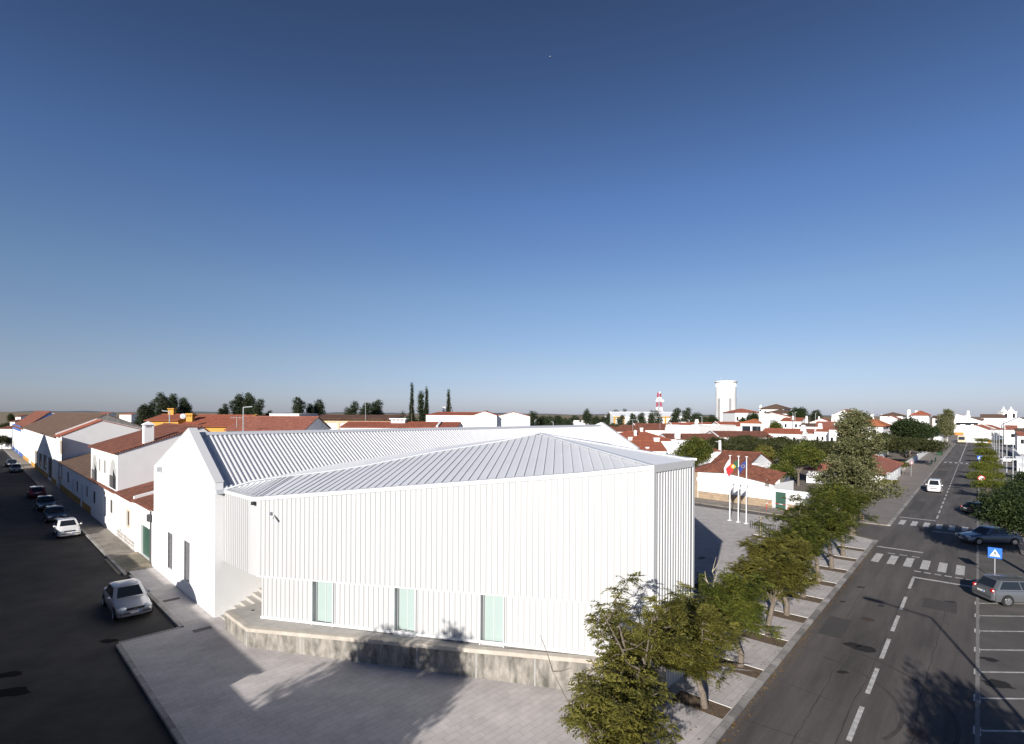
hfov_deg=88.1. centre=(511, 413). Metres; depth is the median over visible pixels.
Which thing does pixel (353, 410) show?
poplar
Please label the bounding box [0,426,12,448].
field cottage
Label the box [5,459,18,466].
parked car
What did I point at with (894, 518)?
road kerb
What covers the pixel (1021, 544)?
median pavement
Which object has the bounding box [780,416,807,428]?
tiled house
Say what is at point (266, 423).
tiled long roof house
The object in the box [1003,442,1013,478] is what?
street lamp
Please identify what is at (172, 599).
drain grate
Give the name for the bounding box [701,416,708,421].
horizon tree
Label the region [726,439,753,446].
umbrella pine
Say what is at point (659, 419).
hall tree
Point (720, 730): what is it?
road kerb
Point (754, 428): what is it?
window
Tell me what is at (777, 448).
umbrella pine
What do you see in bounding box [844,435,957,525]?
road pavement
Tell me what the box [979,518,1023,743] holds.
parking area
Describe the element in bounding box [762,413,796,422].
tiled house
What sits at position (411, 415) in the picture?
cypress
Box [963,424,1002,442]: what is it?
two storey house
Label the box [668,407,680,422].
hall tree
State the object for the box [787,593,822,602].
planting bed
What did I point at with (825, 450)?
umbrella pine
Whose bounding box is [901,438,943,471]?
roadside wall
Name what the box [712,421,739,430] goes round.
tiled house
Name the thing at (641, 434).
tiled house
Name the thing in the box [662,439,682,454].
garden house
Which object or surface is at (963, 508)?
parked car
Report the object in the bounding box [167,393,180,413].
poplar
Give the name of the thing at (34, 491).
parked car
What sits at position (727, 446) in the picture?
umbrella pine
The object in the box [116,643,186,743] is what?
street kerb
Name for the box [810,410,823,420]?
town tree
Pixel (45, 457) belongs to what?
window
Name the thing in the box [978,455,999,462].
clipped tree
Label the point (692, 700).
planting bed
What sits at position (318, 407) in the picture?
poplar
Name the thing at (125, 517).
house
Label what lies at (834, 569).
planting bed
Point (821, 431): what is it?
windowed house
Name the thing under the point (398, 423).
white building
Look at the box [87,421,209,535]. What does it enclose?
two storey house
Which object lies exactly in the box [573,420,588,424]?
modern house
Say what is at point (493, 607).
window
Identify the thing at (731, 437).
umbrella pine
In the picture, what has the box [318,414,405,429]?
building
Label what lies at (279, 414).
concrete building
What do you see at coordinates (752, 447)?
umbrella pine
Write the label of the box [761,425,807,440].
tiled house
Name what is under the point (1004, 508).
tree
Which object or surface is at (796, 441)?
umbrella pine
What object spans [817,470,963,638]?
road patch
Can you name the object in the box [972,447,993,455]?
clipped tree
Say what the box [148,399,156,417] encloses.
poplar
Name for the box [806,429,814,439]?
tiled house
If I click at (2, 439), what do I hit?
edge tree
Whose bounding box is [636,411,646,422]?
hall tree
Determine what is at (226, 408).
poplar
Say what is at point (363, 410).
poplar
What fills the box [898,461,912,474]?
roadside shrub
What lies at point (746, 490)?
flagpole
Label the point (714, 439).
umbrella pine
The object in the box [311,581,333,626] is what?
window
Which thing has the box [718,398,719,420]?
lattice window
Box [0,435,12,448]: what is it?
edge tree
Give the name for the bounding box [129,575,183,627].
street kerb
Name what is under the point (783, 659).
leaf litter
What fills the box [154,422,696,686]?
community hall
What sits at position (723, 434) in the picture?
tiled house
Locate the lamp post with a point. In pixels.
(243, 415)
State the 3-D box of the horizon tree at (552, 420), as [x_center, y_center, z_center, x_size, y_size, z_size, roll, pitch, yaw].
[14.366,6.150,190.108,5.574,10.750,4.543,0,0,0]
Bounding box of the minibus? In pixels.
[958,435,965,442]
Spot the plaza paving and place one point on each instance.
(217, 683)
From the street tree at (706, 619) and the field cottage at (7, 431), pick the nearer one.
the street tree at (706, 619)
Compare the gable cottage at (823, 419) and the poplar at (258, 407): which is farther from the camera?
the gable cottage at (823, 419)
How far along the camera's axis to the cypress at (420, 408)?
139.67 m
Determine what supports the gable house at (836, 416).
on the town ground at (895, 456)
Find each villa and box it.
[722,409,758,421]
[759,404,792,416]
[764,409,790,414]
[867,414,890,456]
[907,410,930,423]
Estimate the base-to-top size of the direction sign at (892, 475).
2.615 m
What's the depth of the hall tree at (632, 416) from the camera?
231.34 m
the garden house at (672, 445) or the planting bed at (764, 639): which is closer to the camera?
the planting bed at (764, 639)
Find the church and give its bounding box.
[980,407,1016,427]
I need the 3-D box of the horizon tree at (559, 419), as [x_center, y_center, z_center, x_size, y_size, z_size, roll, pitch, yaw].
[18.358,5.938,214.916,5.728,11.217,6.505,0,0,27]
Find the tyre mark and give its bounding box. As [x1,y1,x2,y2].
[823,651,960,743]
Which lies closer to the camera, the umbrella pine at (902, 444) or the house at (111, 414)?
the umbrella pine at (902, 444)
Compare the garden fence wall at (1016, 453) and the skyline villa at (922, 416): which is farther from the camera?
the skyline villa at (922, 416)
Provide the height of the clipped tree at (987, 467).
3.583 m
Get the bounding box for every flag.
[724,460,728,475]
[726,460,737,475]
[738,461,745,472]
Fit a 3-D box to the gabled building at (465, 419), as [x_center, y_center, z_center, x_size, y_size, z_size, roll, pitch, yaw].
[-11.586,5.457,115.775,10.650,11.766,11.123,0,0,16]
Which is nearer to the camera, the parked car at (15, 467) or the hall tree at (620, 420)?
the parked car at (15, 467)
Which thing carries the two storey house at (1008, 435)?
on the town ground at (895, 456)
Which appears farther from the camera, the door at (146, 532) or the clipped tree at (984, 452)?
the clipped tree at (984, 452)
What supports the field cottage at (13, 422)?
on the ground at (3, 417)
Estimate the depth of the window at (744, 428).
198.80 m
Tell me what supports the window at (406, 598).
in the community hall
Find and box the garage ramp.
[104,551,151,573]
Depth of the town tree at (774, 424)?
191.06 m
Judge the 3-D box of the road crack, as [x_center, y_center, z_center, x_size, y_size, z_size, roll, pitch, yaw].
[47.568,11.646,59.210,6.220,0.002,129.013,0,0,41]
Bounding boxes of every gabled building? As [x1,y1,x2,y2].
[426,412,479,426]
[473,411,497,426]
[497,411,529,425]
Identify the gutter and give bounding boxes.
[975,519,979,743]
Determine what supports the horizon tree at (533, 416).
on the town ground at (895, 456)
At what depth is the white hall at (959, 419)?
348.17 m
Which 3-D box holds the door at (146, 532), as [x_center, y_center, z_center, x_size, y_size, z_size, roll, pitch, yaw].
[-27.842,9.756,40.456,3.069,2.327,0.062,0,0,44]
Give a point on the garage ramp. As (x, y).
(133, 561)
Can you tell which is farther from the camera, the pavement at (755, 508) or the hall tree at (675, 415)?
the hall tree at (675, 415)
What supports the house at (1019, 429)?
on the town ground at (895, 456)
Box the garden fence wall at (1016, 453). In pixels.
[1010,446,1021,456]
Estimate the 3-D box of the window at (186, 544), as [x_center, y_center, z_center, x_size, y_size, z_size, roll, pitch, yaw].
[-20.070,9.151,32.860,0.981,2.513,0.875,0,0,0]
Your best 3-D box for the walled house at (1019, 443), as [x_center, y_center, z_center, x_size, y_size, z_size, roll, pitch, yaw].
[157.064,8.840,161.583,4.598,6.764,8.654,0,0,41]
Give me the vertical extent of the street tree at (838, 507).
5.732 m
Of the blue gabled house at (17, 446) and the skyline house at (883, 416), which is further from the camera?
the skyline house at (883, 416)
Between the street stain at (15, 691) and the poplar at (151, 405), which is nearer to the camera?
the street stain at (15, 691)
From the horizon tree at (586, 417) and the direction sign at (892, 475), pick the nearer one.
the direction sign at (892, 475)
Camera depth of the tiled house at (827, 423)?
189.95 m
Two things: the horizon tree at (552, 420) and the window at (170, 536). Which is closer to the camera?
the window at (170, 536)
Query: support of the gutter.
on the road
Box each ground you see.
[0,412,1023,430]
[695,434,996,539]
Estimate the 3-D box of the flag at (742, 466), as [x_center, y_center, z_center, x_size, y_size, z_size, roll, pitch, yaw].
[24.004,5.601,55.236,0.743,1.450,0.150,0,0,26]
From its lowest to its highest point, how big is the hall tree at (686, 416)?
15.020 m
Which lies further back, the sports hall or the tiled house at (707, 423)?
the sports hall
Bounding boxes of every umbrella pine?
[704,436,728,444]
[709,441,737,451]
[712,436,746,442]
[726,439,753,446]
[734,441,771,458]
[736,434,757,439]
[747,435,779,442]
[753,438,791,447]
[761,441,782,456]
[772,434,793,460]
[791,438,810,444]
[799,438,830,446]
[813,444,836,458]
[823,442,841,459]
[872,431,898,457]
[873,436,952,461]
[889,415,939,455]
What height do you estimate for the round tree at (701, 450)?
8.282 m
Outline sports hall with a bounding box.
[605,412,691,424]
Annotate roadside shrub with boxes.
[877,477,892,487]
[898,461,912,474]
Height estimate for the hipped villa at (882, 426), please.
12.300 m
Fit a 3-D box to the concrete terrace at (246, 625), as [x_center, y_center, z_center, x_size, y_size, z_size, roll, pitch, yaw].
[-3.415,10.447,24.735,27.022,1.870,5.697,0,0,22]
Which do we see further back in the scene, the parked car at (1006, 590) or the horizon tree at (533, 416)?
the horizon tree at (533, 416)
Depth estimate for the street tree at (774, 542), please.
29.66 m
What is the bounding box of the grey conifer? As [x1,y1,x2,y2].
[936,408,957,441]
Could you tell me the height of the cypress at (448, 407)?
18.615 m
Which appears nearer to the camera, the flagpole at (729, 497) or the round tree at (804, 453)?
the flagpole at (729, 497)
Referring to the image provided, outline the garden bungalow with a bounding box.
[710,450,773,467]
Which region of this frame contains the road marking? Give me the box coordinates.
[846,442,1023,740]
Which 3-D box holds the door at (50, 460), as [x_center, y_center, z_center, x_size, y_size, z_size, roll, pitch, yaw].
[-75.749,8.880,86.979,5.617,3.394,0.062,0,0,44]
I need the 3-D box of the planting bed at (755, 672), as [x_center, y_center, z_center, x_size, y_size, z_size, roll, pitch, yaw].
[10.073,11.345,23.737,2.000,0.035,1.000,0,0,41]
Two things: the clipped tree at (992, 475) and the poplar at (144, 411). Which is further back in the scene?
the poplar at (144, 411)
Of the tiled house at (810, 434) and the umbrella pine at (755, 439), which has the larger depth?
the tiled house at (810, 434)
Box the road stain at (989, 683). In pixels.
[837,586,1015,688]
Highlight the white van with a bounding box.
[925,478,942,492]
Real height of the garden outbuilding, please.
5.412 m
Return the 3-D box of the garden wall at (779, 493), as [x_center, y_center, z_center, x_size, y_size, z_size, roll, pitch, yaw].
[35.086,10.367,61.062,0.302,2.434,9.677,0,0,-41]
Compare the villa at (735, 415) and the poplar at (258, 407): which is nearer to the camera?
the poplar at (258, 407)
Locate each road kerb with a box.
[703,540,877,743]
[887,435,962,525]
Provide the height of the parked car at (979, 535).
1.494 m
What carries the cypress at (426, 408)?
on the town ground at (895, 456)
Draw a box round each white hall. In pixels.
[954,414,985,424]
[1001,417,1023,427]
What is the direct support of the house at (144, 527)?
on the town ground at (895, 456)
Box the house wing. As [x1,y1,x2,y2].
[54,419,141,487]
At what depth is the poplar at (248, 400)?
176.35 m
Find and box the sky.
[0,0,1023,416]
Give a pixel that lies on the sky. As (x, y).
(570, 207)
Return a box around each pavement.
[5,449,152,572]
[695,497,839,520]
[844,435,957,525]
[980,443,1023,555]
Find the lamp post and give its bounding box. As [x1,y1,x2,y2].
[243,406,252,430]
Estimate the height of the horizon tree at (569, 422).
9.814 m
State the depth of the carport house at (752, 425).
198.21 m
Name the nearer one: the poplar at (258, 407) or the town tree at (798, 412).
the poplar at (258, 407)
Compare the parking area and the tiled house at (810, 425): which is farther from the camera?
the tiled house at (810, 425)
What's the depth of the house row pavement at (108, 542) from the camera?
55.94 m
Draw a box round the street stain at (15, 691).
[0,639,118,696]
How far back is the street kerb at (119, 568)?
44.97 m
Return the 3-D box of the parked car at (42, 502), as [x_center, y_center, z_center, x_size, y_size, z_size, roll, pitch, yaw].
[-54.738,10.396,62.152,4.779,1.494,2.120,0,0,44]
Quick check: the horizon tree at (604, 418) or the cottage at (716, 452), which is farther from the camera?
the horizon tree at (604, 418)
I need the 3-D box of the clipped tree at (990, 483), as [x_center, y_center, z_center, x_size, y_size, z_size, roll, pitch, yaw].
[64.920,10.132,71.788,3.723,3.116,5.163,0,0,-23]
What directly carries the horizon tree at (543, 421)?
on the town ground at (895, 456)
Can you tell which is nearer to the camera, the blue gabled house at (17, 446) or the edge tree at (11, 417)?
the blue gabled house at (17, 446)
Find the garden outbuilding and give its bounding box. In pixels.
[695,459,797,507]
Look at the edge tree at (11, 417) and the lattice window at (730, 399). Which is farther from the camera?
the edge tree at (11, 417)
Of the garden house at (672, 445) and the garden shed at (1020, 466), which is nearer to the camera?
the garden shed at (1020, 466)
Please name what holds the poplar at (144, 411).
on the town ground at (895, 456)
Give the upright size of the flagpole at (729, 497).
7.010 m
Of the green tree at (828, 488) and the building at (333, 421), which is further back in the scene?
the building at (333, 421)
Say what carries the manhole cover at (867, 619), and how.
on the road
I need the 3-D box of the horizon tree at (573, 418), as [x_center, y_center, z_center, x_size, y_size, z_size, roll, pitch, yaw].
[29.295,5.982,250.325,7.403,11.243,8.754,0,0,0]
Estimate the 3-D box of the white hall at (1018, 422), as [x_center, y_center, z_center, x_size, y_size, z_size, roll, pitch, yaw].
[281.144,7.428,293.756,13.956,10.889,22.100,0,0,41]
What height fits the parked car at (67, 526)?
1.454 m
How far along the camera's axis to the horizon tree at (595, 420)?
224.34 m
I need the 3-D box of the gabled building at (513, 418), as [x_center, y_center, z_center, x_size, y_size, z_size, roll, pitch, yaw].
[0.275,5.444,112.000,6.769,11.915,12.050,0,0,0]
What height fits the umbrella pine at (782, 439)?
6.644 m
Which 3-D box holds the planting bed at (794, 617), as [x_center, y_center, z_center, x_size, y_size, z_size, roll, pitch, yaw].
[15.425,11.373,29.817,2.000,0.035,1.000,0,0,41]
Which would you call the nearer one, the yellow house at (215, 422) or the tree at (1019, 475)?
the tree at (1019, 475)
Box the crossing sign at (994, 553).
[988,547,1001,574]
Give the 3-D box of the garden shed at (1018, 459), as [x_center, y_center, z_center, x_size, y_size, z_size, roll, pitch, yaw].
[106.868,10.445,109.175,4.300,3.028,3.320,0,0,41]
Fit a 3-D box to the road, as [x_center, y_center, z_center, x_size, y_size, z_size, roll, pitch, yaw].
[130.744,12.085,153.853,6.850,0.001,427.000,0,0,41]
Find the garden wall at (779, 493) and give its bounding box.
[774,489,863,519]
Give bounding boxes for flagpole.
[729,455,731,520]
[736,456,739,522]
[744,456,748,523]
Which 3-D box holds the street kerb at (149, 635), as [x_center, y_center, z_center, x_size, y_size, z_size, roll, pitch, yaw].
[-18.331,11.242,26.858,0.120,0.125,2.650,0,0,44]
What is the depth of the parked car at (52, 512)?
54.85 m
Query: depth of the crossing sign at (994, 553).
37.00 m
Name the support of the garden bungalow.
on the town ground at (895, 456)
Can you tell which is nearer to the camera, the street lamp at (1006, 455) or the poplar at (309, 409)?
the street lamp at (1006, 455)
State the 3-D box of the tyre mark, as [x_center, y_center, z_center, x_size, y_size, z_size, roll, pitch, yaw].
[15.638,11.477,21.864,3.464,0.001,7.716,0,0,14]
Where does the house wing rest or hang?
on the town ground at (895, 456)
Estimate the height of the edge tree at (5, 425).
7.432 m
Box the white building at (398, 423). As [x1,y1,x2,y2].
[340,418,462,428]
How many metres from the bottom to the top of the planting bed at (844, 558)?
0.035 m
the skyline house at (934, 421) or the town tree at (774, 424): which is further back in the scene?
the skyline house at (934, 421)
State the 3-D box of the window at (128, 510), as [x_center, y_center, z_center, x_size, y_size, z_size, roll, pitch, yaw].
[-32.372,8.826,44.736,1.371,1.542,0.160,0,0,44]
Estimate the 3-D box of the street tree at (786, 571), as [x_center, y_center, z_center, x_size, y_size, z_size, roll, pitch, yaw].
[13.309,8.915,27.396,4.917,5.019,5.889,0,0,0]
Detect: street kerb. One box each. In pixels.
[4,449,126,575]
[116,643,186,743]
[118,627,180,643]
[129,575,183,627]
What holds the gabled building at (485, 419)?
on the town ground at (895, 456)
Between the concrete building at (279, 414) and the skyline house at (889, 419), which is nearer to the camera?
the concrete building at (279, 414)
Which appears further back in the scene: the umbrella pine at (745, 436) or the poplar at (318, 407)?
the poplar at (318, 407)
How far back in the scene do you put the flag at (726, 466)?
56.90 m
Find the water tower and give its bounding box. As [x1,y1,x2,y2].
[714,377,737,421]
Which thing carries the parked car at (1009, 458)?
on the median pavement at (1021, 544)
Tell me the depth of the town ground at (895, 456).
102.15 m
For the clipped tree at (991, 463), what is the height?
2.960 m
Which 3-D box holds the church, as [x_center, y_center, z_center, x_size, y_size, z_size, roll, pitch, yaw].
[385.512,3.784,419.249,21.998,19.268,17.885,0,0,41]
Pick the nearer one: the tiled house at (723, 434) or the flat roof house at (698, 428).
the tiled house at (723, 434)
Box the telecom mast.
[656,392,663,411]
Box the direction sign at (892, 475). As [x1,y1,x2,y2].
[887,473,896,479]
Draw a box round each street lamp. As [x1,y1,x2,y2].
[1002,438,1006,473]
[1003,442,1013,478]
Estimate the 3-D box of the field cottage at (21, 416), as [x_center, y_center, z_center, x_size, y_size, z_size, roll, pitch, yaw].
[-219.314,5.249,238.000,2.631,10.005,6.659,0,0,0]
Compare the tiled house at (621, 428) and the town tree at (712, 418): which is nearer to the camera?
the tiled house at (621, 428)
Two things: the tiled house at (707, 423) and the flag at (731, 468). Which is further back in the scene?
the tiled house at (707, 423)
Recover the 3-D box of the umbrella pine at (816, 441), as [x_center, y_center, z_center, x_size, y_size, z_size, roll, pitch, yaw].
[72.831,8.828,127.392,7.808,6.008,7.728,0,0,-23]
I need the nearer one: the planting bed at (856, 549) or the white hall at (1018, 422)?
the planting bed at (856, 549)
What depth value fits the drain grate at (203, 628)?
27.52 m
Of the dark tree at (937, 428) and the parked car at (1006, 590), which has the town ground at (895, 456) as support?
the dark tree at (937, 428)
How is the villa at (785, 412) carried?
on the town ground at (895, 456)
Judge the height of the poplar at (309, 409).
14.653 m
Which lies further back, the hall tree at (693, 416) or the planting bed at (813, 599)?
the hall tree at (693, 416)
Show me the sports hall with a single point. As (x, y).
(665, 416)
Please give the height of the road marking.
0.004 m
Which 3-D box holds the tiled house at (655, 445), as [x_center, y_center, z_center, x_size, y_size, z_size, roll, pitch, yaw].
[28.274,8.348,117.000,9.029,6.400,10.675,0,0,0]
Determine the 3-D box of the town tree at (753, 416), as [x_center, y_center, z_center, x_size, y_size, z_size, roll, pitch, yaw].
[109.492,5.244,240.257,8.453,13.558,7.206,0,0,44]
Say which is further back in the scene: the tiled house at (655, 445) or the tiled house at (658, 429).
the tiled house at (658, 429)
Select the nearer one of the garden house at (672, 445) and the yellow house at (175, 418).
the yellow house at (175, 418)
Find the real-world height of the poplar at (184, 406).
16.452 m
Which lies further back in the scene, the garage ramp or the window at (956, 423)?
the window at (956, 423)
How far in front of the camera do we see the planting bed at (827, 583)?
35.58 m
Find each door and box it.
[49,457,51,477]
[143,525,149,557]
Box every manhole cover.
[861,617,874,621]
[906,728,928,738]
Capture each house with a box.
[11,411,54,457]
[21,413,141,484]
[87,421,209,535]
[100,412,115,416]
[114,481,153,550]
[119,413,138,421]
[131,491,153,566]
[143,408,197,425]
[182,413,259,431]
[224,416,331,431]
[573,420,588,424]
[609,425,645,432]
[619,428,670,441]
[628,437,666,453]
[632,423,667,435]
[659,430,716,442]
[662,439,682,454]
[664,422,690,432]
[666,424,735,432]
[686,419,711,424]
[707,430,773,439]
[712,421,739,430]
[740,416,761,430]
[761,420,775,429]
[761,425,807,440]
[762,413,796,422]
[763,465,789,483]
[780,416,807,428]
[799,423,815,428]
[803,455,903,487]
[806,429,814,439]
[814,423,829,442]
[815,421,836,428]
[829,425,838,440]
[833,409,850,421]
[879,412,906,420]
[881,415,902,430]
[932,416,947,440]
[954,424,973,434]
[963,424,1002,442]
[1003,425,1017,444]
[1014,428,1023,447]
[1015,432,1023,453]
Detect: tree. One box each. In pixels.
[0,421,9,427]
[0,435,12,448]
[0,436,6,444]
[7,413,14,421]
[528,411,539,425]
[538,415,547,425]
[540,635,684,743]
[545,417,557,425]
[553,415,562,424]
[563,419,574,424]
[568,415,581,421]
[580,409,592,424]
[584,571,697,743]
[590,415,602,424]
[601,416,608,422]
[615,414,624,424]
[622,581,749,708]
[625,413,637,424]
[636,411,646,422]
[646,410,658,422]
[656,414,662,422]
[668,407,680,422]
[668,434,715,467]
[679,407,691,421]
[689,412,698,421]
[689,559,785,666]
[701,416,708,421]
[706,414,718,422]
[725,539,819,636]
[736,528,825,615]
[746,411,759,420]
[752,516,834,596]
[753,444,778,460]
[767,459,798,481]
[767,494,857,581]
[768,421,782,427]
[775,440,827,485]
[787,406,809,420]
[800,490,861,568]
[804,483,880,556]
[808,408,907,535]
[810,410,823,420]
[812,480,860,537]
[932,425,941,438]
[965,469,1005,488]
[965,480,1023,536]
[967,462,999,472]
[969,477,1007,491]
[970,461,1004,469]
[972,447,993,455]
[973,442,990,447]
[974,438,991,442]
[974,449,998,455]
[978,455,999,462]
[1000,469,1023,491]
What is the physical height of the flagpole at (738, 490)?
7.010 m
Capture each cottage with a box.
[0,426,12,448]
[9,419,20,425]
[14,414,27,419]
[699,440,721,464]
[808,415,835,422]
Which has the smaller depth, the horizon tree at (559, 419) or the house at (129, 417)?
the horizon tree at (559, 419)
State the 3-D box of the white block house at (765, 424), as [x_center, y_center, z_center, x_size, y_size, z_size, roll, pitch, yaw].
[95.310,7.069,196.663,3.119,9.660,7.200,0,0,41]
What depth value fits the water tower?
295.53 m
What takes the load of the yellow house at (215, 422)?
on the town ground at (895, 456)
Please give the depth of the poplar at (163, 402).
163.98 m
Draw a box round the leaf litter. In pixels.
[663,545,879,743]
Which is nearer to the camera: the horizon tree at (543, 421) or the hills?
the horizon tree at (543, 421)
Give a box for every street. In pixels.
[0,449,176,743]
[695,503,886,538]
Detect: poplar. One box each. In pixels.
[131,403,153,425]
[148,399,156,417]
[154,392,172,415]
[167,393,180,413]
[174,397,192,413]
[218,408,225,413]
[222,403,229,413]
[228,392,245,414]
[241,392,256,414]
[251,399,265,415]
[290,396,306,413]
[304,403,314,413]
[312,399,325,414]
[342,400,359,414]
[357,402,371,414]
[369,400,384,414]
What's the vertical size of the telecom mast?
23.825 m
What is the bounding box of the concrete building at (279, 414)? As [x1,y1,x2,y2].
[269,413,317,415]
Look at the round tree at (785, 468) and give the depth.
79.14 m
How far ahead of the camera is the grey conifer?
234.14 m
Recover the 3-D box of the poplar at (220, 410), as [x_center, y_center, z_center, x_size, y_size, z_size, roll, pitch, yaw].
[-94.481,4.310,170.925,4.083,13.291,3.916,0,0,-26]
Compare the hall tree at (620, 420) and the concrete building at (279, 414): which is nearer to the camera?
the concrete building at (279, 414)
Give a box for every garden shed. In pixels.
[1015,456,1023,470]
[1018,463,1023,478]
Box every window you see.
[44,455,46,469]
[126,508,129,528]
[168,532,172,568]
[184,540,189,581]
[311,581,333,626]
[393,588,415,636]
[479,595,504,647]
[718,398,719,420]
[729,398,731,410]
[742,426,749,430]
[752,426,760,430]
[956,423,977,424]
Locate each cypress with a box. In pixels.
[408,382,414,421]
[417,390,426,421]
[423,386,428,421]
[446,389,452,411]
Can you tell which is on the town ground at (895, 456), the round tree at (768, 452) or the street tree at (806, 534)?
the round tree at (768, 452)
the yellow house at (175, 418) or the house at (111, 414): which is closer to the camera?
the yellow house at (175, 418)
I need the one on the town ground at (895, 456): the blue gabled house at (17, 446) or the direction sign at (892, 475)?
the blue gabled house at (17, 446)
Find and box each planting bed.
[672,690,731,718]
[719,656,762,678]
[741,630,787,647]
[764,610,807,622]
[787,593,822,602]
[810,578,836,586]
[819,565,847,572]
[826,555,856,561]
[837,545,864,551]
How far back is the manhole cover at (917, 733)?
18.99 m
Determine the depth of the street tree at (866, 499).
42.12 m
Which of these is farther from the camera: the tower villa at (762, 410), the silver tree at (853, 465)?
the tower villa at (762, 410)
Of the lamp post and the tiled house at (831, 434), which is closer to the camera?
the lamp post
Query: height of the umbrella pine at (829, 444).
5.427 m
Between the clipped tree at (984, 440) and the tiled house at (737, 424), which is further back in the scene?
the tiled house at (737, 424)
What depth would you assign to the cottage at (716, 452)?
105.00 m
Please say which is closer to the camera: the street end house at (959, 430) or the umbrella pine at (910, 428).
the umbrella pine at (910, 428)
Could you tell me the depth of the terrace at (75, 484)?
67.23 m
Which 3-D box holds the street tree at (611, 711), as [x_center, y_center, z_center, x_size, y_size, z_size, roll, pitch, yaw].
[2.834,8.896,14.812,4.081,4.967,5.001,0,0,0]
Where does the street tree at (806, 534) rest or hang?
on the planting bed at (813, 599)
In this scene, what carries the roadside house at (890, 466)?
on the town ground at (895, 456)
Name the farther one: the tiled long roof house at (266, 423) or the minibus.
the minibus
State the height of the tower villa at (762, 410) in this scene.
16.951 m
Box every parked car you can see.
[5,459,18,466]
[9,464,23,472]
[25,486,45,498]
[34,495,57,510]
[42,505,68,522]
[52,517,81,538]
[102,578,152,620]
[955,526,1022,545]
[960,501,983,513]
[971,573,1023,606]
[996,456,1015,461]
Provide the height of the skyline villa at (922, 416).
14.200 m
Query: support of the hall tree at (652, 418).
on the town ground at (895, 456)
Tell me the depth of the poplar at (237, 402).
176.04 m
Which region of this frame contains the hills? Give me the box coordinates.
[19,411,830,415]
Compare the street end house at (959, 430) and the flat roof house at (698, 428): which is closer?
the flat roof house at (698, 428)
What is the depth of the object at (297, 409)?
163.79 m
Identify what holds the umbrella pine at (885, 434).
on the town ground at (895, 456)
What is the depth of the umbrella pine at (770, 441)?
116.98 m
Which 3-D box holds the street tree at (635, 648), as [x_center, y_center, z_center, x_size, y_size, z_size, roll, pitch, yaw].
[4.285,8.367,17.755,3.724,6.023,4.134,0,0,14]
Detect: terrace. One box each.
[56,453,90,514]
[220,588,750,702]
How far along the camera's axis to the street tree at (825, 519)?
36.01 m
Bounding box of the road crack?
[746,472,966,743]
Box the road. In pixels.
[716,435,977,743]
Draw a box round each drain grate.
[163,597,179,601]
[192,626,211,632]
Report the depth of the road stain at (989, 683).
24.79 m
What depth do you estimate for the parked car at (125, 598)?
29.83 m
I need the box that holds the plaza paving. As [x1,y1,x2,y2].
[119,506,873,743]
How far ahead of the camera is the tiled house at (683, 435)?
152.57 m
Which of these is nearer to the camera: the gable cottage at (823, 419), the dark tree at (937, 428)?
the dark tree at (937, 428)
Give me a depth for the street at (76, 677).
26.62 m
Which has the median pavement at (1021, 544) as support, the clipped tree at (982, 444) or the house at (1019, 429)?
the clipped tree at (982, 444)
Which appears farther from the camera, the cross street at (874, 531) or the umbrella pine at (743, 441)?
the umbrella pine at (743, 441)

